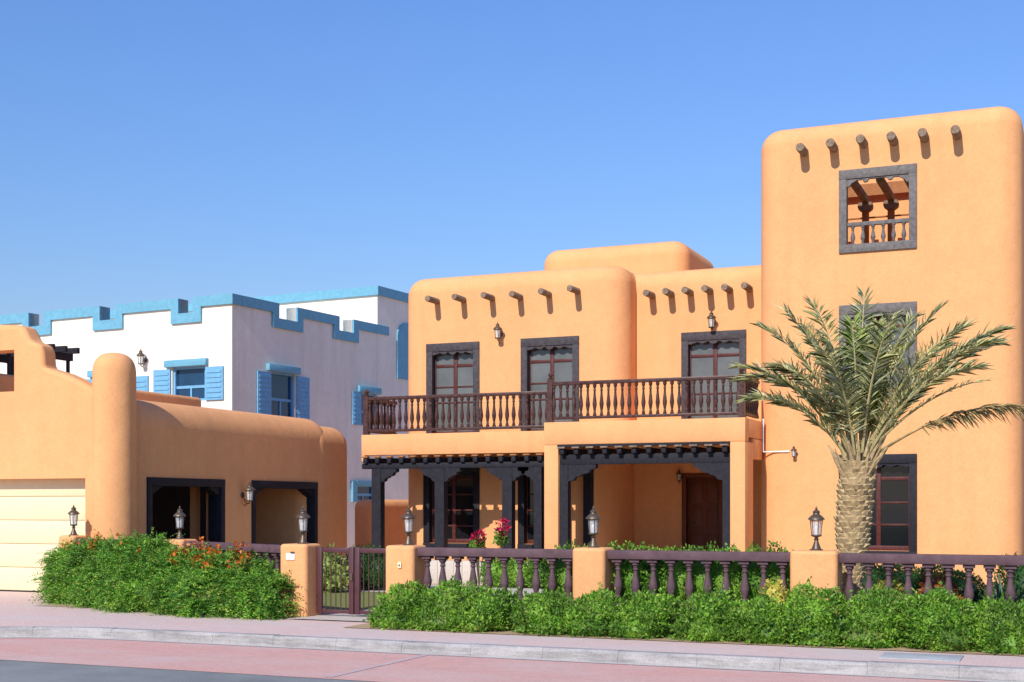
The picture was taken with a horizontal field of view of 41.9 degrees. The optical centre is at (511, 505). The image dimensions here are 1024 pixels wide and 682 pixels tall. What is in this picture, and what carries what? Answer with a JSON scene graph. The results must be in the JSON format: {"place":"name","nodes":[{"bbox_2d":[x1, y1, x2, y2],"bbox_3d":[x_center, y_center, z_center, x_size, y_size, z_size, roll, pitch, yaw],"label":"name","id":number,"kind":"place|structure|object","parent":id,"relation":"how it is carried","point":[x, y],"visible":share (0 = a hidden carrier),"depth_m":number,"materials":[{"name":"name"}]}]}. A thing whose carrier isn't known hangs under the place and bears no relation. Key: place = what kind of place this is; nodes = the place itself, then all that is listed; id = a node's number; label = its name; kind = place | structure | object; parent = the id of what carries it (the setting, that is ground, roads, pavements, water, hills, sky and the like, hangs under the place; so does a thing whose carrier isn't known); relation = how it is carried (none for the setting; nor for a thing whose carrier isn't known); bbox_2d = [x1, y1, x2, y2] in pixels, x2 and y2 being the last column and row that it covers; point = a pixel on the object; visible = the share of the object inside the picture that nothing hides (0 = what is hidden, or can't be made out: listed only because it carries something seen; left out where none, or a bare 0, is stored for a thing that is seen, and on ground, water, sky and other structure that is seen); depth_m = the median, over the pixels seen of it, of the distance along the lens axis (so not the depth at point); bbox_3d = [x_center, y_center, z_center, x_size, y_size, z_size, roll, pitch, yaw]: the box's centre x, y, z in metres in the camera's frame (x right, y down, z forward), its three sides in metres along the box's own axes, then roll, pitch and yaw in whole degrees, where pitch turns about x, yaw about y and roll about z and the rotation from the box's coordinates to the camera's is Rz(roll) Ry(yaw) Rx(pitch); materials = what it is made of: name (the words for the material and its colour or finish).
{"place":"outdoors","nodes":[
{"label":"outdoors","id":0,"kind":"place"},
{"bbox_2d":[59,535,86,547],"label":"fence pillar","id":1,"kind":"structure","parent":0,"point":[66,537],"depth_m":24.30,"materials":[{"name":"orange paint"}]},
{"bbox_2d":[68,504,79,534],"bbox_3d":[-8.012,0.252,24.438,0.216,0.570,0.216,0,0,23],"label":"pillar lantern","id":2,"kind":"object","parent":1,"relation":"on","point":[73,511],"visible":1,"depth_m":24.40,"materials":[{"name":"grey metal"}]},
{"bbox_2d":[0,325,346,591],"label":"garage","id":3,"kind":"structure","parent":0,"point":[108,448],"depth_m":25.73,"materials":[{"name":"orange paint"}]},
{"bbox_2d":[0,344,79,374],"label":"roof pergola","id":4,"kind":"object","parent":3,"relation":"on","point":[64,353],"visible":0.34,"depth_m":30.05,"materials":[{"name":"brown wood"}]},
{"bbox_2d":[0,479,84,591],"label":"garage door","id":5,"kind":"structure","parent":3,"relation":"in","point":[34,515],"depth_m":25.61,"materials":[{"name":"beige paint"}]},
{"bbox_2d":[241,481,254,505],"bbox_3d":[-5.574,-0.263,28.270,0.306,0.541,0.238,0,0,23],"label":"wall lantern","id":6,"kind":"object","parent":3,"relation":"attached to","point":[249,487],"depth_m":28.22,"materials":[{"name":"grey metal"}]},
{"bbox_2d":[0,660,374,681],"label":"road","id":7,"kind":"structure","parent":0,"point":[19,671],"depth_m":13.97,"materials":[{"name":"asphalt"}]},
{"bbox_2d":[0,286,408,553],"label":"white house","id":8,"kind":"structure","parent":0,"point":[326,358],"depth_m":40.66,"materials":[{"name":"paint"}]},
{"bbox_2d":[86,370,148,391],"bbox_3d":[-12.028,-3.481,40.092,2.896,1.224,0.130,0,0,28],"label":"window","id":9,"kind":"structure","parent":8,"relation":"in","point":[142,382],"depth_m":39.54,"materials":[{"name":"blue paint"}]},
{"bbox_2d":[136,349,146,367],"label":"wall lantern","id":10,"kind":"object","parent":8,"relation":"attached to","point":[140,353],"depth_m":39.33,"materials":[{"name":"grey metal"}]},
{"bbox_2d":[153,358,223,400],"bbox_3d":[-9.354,-3.639,38.784,2.616,1.206,0.330,0,0,28],"label":"window","id":11,"kind":"structure","parent":8,"relation":"in","point":[202,382],"depth_m":38.78,"materials":[{"name":"blue paint"}]},
{"bbox_2d":[257,363,309,419],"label":"window","id":12,"kind":"structure","parent":8,"relation":"in","point":[275,390],"depth_m":40.17,"materials":[{"name":"blue paint"}]},
{"bbox_2d":[358,484,371,500],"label":"window","id":13,"kind":"structure","parent":8,"relation":"in","point":[364,491],"depth_m":44.09,"materials":[{"name":"blue paint"}]},
{"bbox_2d":[357,385,381,425],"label":"window","id":14,"kind":"structure","parent":8,"relation":"in","point":[372,390],"depth_m":43.99,"materials":[{"name":"blue paint"}]},
{"bbox_2d":[397,323,407,379],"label":"arched window","id":15,"kind":"structure","parent":8,"relation":"in","point":[402,332],"depth_m":45.76,"materials":[{"name":"teal paint"}]},
{"bbox_2d":[290,610,373,620],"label":"garden path","id":16,"kind":"structure","parent":0,"point":[343,616],"depth_m":19.59,"materials":[{"name":"grey concrete"}]},
{"bbox_2d":[323,591,385,609],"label":"lawn","id":17,"kind":"structure","parent":0,"point":[347,600],"depth_m":23.17,"materials":[{"name":"green plant"}]},
{"bbox_2d":[323,541,348,592],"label":"lime shrub","id":18,"kind":"object","parent":17,"relation":"on","point":[337,573],"visible":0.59,"depth_m":25.20,"materials":[{"name":"green plant"}]},
{"bbox_2d":[355,499,407,553],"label":"boundary wall","id":19,"kind":"structure","parent":0,"point":[395,512],"depth_m":35.07,"materials":[{"name":"orange paint"}]},
{"bbox_2d":[341,585,541,595],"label":"terrace path","id":20,"kind":"structure","parent":0,"point":[529,590],"depth_m":26.16,"materials":[{"name":"stone"}]},
{"bbox_2d":[0,638,977,681],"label":"parking bay","id":21,"kind":"object","parent":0,"point":[293,662],"depth_m":14.82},
{"bbox_2d":[324,654,426,676],"bbox_3d":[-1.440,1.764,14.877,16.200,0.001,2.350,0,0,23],"label":"road marking","id":22,"kind":"object","parent":21,"relation":"on","point":[365,668],"visible":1,"depth_m":14.69,"materials":[{"name":"white paint"}]},
{"bbox_2d":[0,637,1009,681],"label":"gutter","id":23,"kind":"object","parent":21,"relation":"on","point":[534,659],"visible":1,"depth_m":15.35,"materials":[{"name":"concrete"}]},
{"bbox_2d":[0,626,1023,681],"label":"kerb","id":24,"kind":"structure","parent":21,"relation":"on","point":[956,671],"depth_m":15.37,"materials":[{"name":"concrete"}]},
{"bbox_2d":[0,558,1023,667],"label":"pavement","id":25,"kind":"structure","parent":0,"point":[19,609],"depth_m":17.30,"materials":[{"name":"concrete"}]},
{"bbox_2d":[281,543,320,616],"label":"fence pillar","id":26,"kind":"structure","parent":25,"relation":"on","point":[302,566],"depth_m":19.80,"materials":[{"name":"orange paint"}]},
{"bbox_2d":[286,552,294,559],"bbox_3d":[-3.286,0.739,19.803,0.150,0.124,0.027,0,0,23],"label":"name plate","id":27,"kind":"object","parent":26,"relation":"attached to","point":[290,556],"visible":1,"depth_m":19.80,"materials":[{"name":"white ceramic"}]},
{"bbox_2d":[296,507,309,543],"bbox_3d":[-3.126,0.280,20.006,0.216,0.570,0.216,0,0,23],"label":"pillar lantern","id":28,"kind":"object","parent":26,"relation":"on","point":[303,514],"visible":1,"depth_m":19.97,"materials":[{"name":"grey metal"}]},
{"bbox_2d":[317,547,385,614],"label":"garden gate","id":29,"kind":"structure","parent":26,"relation":"attached to","point":[355,580],"depth_m":19.73,"materials":[{"name":"red paint"}]},
{"bbox_2d":[362,106,1023,586],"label":"adobe house","id":30,"kind":"structure","parent":25,"relation":"on","point":[604,384],"depth_m":28.07,"materials":[{"name":"orange paint"}]},
{"bbox_2d":[423,468,479,547],"bbox_3d":[-1.382,0.000,31.327,1.444,1.940,0.290,0,0,23],"label":"window","id":31,"kind":"structure","parent":30,"relation":"in","point":[464,488],"depth_m":31.34,"materials":[{"name":"brown wood"}]},
{"bbox_2d":[426,341,479,432],"bbox_3d":[-1.344,-2.730,31.322,1.369,2.160,0.270,0,0,23],"label":"balcony door","id":32,"kind":"structure","parent":30,"relation":"in","point":[451,368],"depth_m":31.36,"materials":[{"name":"brown wood"}]},
{"bbox_2d":[493,322,502,343],"bbox_3d":[-0.316,-3.977,30.630,0.216,0.492,0.278,0,0,23],"label":"wall lantern","id":33,"kind":"object","parent":30,"relation":"attached to","point":[497,328],"depth_m":30.57,"materials":[{"name":"grey metal"}]},
{"bbox_2d":[517,475,533,548],"bbox_3d":[0.745,0.000,30.422,1.236,1.940,0.290,0,0,23],"label":"window","id":34,"kind":"structure","parent":30,"relation":"in","point":[525,484],"depth_m":30.58,"materials":[{"name":"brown wood"}]},
{"bbox_2d":[521,336,578,430],"bbox_3d":[0.895,-2.735,30.369,1.411,2.170,0.270,0,0,23],"label":"balcony door","id":35,"kind":"structure","parent":30,"relation":"in","point":[559,356],"depth_m":30.40,"materials":[{"name":"brown wood"}]},
{"bbox_2d":[676,470,681,482],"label":"wall lantern","id":36,"kind":"object","parent":30,"relation":"attached to","point":[679,473],"depth_m":31.93,"materials":[{"name":"brown metal"}]},
{"bbox_2d":[682,473,722,550],"bbox_3d":[4.579,0.285,31.940,1.023,2.130,0.234,0,0,23],"label":"front door","id":37,"kind":"structure","parent":30,"relation":"in","point":[702,498],"depth_m":32.00,"materials":[{"name":"brown wood"}]},
{"bbox_2d":[707,310,715,332],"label":"wall lantern","id":38,"kind":"object","parent":30,"relation":"attached to","point":[711,324],"depth_m":29.44,"materials":[{"name":"grey metal"}]},
{"bbox_2d":[681,329,745,418],"bbox_3d":[4.504,-2.835,29.703,1.467,2.070,0.270,0,0,23],"label":"balcony door","id":39,"kind":"structure","parent":30,"relation":"in","point":[707,353],"depth_m":29.74,"materials":[{"name":"brown wood"}]},
{"bbox_2d":[762,419,789,451],"bbox_3d":[5.516,-1.472,27.952,0.568,0.712,0.038,0,0,23],"label":"wall conduit","id":40,"kind":"object","parent":30,"relation":"attached to","point":[763,440],"depth_m":28.04,"materials":[{"name":"white plastic"}]},
{"bbox_2d":[791,446,796,459],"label":"wall lantern","id":41,"kind":"object","parent":30,"relation":"attached to","point":[794,453],"depth_m":27.69,"materials":[{"name":"grey metal"}]},
{"bbox_2d":[839,454,916,553],"bbox_3d":[7.462,-0.020,27.238,1.541,2.060,0.290,0,0,23],"label":"window","id":42,"kind":"structure","parent":30,"relation":"in","point":[894,520],"depth_m":27.15,"materials":[{"name":"brown wood"}]},
{"bbox_2d":[839,301,916,394],"bbox_3d":[7.462,-3.155,27.238,1.541,1.910,0.290,0,0,23],"label":"window","id":43,"kind":"structure","parent":30,"relation":"in","point":[894,307],"depth_m":27.11,"materials":[{"name":"grey wood"}]},
{"bbox_2d":[878,652,963,661],"bbox_3d":[4.456,1.644,14.558,0.840,0.012,0.560,0,0,23],"label":"utility cover","id":44,"kind":"object","parent":25,"relation":"on","point":[925,657],"visible":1,"depth_m":14.46,"materials":[{"name":"grey concrete"}]},
{"bbox_2d":[0,0,1023,325],"label":"sky","id":45,"kind":"structure","parent":0,"point":[151,150],"materials":[{"name":"blue"}]},
{"bbox_2d":[36,584,995,614],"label":"garden soil","id":46,"kind":"structure","parent":0,"point":[60,605],"depth_m":22.11,"materials":[{"name":"brown soil"}]},
{"bbox_2d":[27,529,119,608],"bbox_3d":[-7.099,1.310,22.585,1.911,1.842,3.260,0,0,-32],"label":"flowering shrub","id":47,"kind":"object","parent":46,"relation":"on","point":[63,568],"visible":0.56,"depth_m":22.37,"materials":[{"name":"green plant"}]},
{"bbox_2d":[66,527,198,613],"bbox_3d":[-5.810,1.279,21.574,3.019,1.889,2.579,0,0,23],"label":"flowering shrub","id":48,"kind":"object","parent":46,"relation":"on","point":[129,573],"visible":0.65,"depth_m":21.05,"materials":[{"name":"green plant"}]},
{"bbox_2d":[166,539,196,547],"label":"fence pillar","id":49,"kind":"structure","parent":46,"relation":"on","point":[179,542],"depth_m":22.55,"materials":[{"name":"orange paint"}]},
{"bbox_2d":[173,506,185,538],"bbox_3d":[-5.663,0.280,22.786,0.216,0.570,0.216,0,0,23],"label":"pillar lantern","id":50,"kind":"object","parent":49,"relation":"on","point":[179,513],"visible":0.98,"depth_m":22.75,"materials":[{"name":"grey metal"}]},
{"bbox_2d":[128,536,307,620],"bbox_3d":[-4.398,1.373,20.442,3.293,1.791,2.295,0,0,23],"label":"flowering shrub","id":51,"kind":"object","parent":46,"relation":"on","point":[228,583],"visible":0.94,"depth_m":19.87,"materials":[{"name":"green plant"}]},
{"bbox_2d":[184,541,280,587],"bbox_3d":[-4.428,1.123,21.413,0.200,1.055,3.280,0,0,-41],"label":"fence railing","id":52,"kind":"object","parent":46,"relation":"on","point":[271,549],"visible":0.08,"depth_m":20.75,"materials":[{"name":"paint"}]},
{"bbox_2d":[342,543,385,590],"bbox_3d":[-2.528,1.223,26.109,1.972,1.072,1.214,0,0,11],"label":"round bush","id":53,"kind":"object","parent":46,"relation":"on","point":[371,570],"visible":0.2,"depth_m":25.84,"materials":[{"name":"green plant"}]},
{"bbox_2d":[468,528,486,585],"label":"bougainvillea","id":54,"kind":"object","parent":46,"relation":"on","point":[478,542],"visible":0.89,"depth_m":27.53,"materials":[{"name":"pink plant"}]},
{"bbox_2d":[430,560,527,584],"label":"terrace wall","id":55,"kind":"structure","parent":46,"relation":"on","point":[450,569],"depth_m":28.09,"materials":[{"name":"stone"}]},
{"bbox_2d":[492,516,510,547],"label":"bougainvillea","id":56,"kind":"object","parent":46,"relation":"on","point":[501,537],"visible":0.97,"depth_m":27.31,"materials":[{"name":"pink plant"}]},
{"bbox_2d":[478,557,549,588],"bbox_3d":[0.140,1.308,26.758,1.664,0.945,1.122,0,0,23],"label":"terrace bush","id":57,"kind":"object","parent":46,"relation":"on","point":[512,569],"visible":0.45,"depth_m":26.56,"materials":[{"name":"green plant"}]},
{"bbox_2d":[539,539,793,602],"bbox_3d":[2.170,1.049,18.177,3.796,1.205,0.905,0,0,23],"label":"clipped hedge","id":58,"kind":"object","parent":46,"relation":"on","point":[735,573],"visible":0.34,"depth_m":17.89,"materials":[{"name":"green plant"}]},
{"bbox_2d":[725,285,1023,604],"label":"date palm","id":59,"kind":"object","parent":46,"relation":"on","point":[863,392],"visible":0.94,"depth_m":17.37,"materials":[{"name":"green plant"}]},
{"bbox_2d":[873,577,913,606],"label":"croton plant","id":60,"kind":"object","parent":46,"relation":"on","point":[898,586],"visible":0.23,"depth_m":16.87,"materials":[{"name":"yellow plant"}]},
{"bbox_2d":[860,563,985,602],"bbox_3d":[6.771,1.298,22.536,2.375,0.773,1.328,0,0,23],"label":"round bush","id":61,"kind":"object","parent":46,"relation":"on","point":[918,574],"visible":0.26,"depth_m":22.25,"materials":[{"name":"green plant"}]},
{"bbox_2d":[917,571,964,605],"bbox_3d":[5.364,1.121,16.739,0.606,0.668,0.493,0,0,23],"label":"coleus plant","id":62,"kind":"object","parent":46,"relation":"on","point":[937,579],"visible":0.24,"depth_m":16.70,"materials":[{"name":"red plant"}]},
{"bbox_2d":[958,584,995,609],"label":"leafy plant","id":63,"kind":"object","parent":46,"relation":"on","point":[978,594],"visible":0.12,"depth_m":16.86,"materials":[{"name":"green plant"}]},
{"bbox_2d":[973,573,1023,609],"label":"agave","id":64,"kind":"object","parent":46,"relation":"on","point":[999,590],"visible":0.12,"depth_m":16.71,"materials":[{"name":"green plant"}]},
{"bbox_2d":[993,551,1023,602],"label":"round bush","id":65,"kind":"object","parent":46,"relation":"on","point":[1018,574],"visible":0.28,"depth_m":17.62,"materials":[{"name":"green plant"}]},
{"bbox_2d":[347,623,1023,655],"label":"planting strip","id":66,"kind":"object","parent":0,"point":[659,638],"visible":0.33,"depth_m":16.20,"materials":[{"name":"soil"}]},
{"bbox_2d":[386,545,425,598],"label":"fence pillar","id":67,"kind":"structure","parent":66,"relation":"on","point":[413,568],"depth_m":19.12,"materials":[{"name":"orange paint"}]},
{"bbox_2d":[401,506,415,544],"bbox_3d":[-1.494,0.280,19.311,0.216,0.570,0.216,0,0,23],"label":"pillar lantern","id":68,"kind":"object","parent":67,"relation":"on","point":[408,514],"visible":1,"depth_m":19.27,"materials":[{"name":"grey metal"}]},
{"bbox_2d":[417,547,572,623],"bbox_3d":[-0.217,1.123,18.752,2.398,1.055,0.200,0,0,23],"label":"fence railing","id":69,"kind":"object","parent":66,"relation":"on","point":[489,555],"visible":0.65,"depth_m":18.66,"materials":[{"name":"paint"}]},
{"bbox_2d":[573,547,613,617],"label":"fence pillar","id":70,"kind":"structure","parent":66,"relation":"on","point":[592,568],"depth_m":18.00,"materials":[{"name":"orange paint"}]},
{"bbox_2d":[586,506,600,547],"bbox_3d":[1.108,0.280,18.204,0.216,0.570,0.216,0,0,23],"label":"pillar lantern","id":71,"kind":"object","parent":70,"relation":"on","point":[593,515],"visible":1,"depth_m":18.16,"materials":[{"name":"grey metal"}]},
{"bbox_2d":[362,575,1023,653],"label":"hedge","id":72,"kind":"object","parent":66,"relation":"on","point":[875,622],"visible":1,"depth_m":16.20,"materials":[{"name":"green plant"}]},
{"bbox_2d":[607,550,790,621],"bbox_3d":[2.457,1.123,17.614,2.473,1.055,0.200,0,0,23],"label":"fence railing","id":73,"kind":"object","parent":66,"relation":"on","point":[653,558],"visible":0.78,"depth_m":17.56,"materials":[{"name":"paint"}]},
{"bbox_2d":[760,576,787,605],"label":"yellow shrub","id":74,"kind":"object","parent":66,"relation":"on","point":[773,589],"visible":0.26,"depth_m":16.77,"materials":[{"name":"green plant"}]},
{"bbox_2d":[790,550,841,615],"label":"fence pillar","id":75,"kind":"structure","parent":66,"relation":"on","point":[823,568],"depth_m":16.81,"materials":[{"name":"orange paint"}]},
{"bbox_2d":[808,506,824,550],"bbox_3d":[3.876,0.280,17.027,0.216,0.570,0.216,0,0,23],"label":"pillar lantern","id":76,"kind":"object","parent":75,"relation":"on","point":[816,516],"visible":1,"depth_m":16.99,"materials":[{"name":"grey metal"}]},
{"bbox_2d":[839,553,1023,622],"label":"fence railing","id":77,"kind":"object","parent":66,"relation":"on","point":[947,562],"visible":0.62,"depth_m":16.38,"materials":[{"name":"paint"}]}
]}

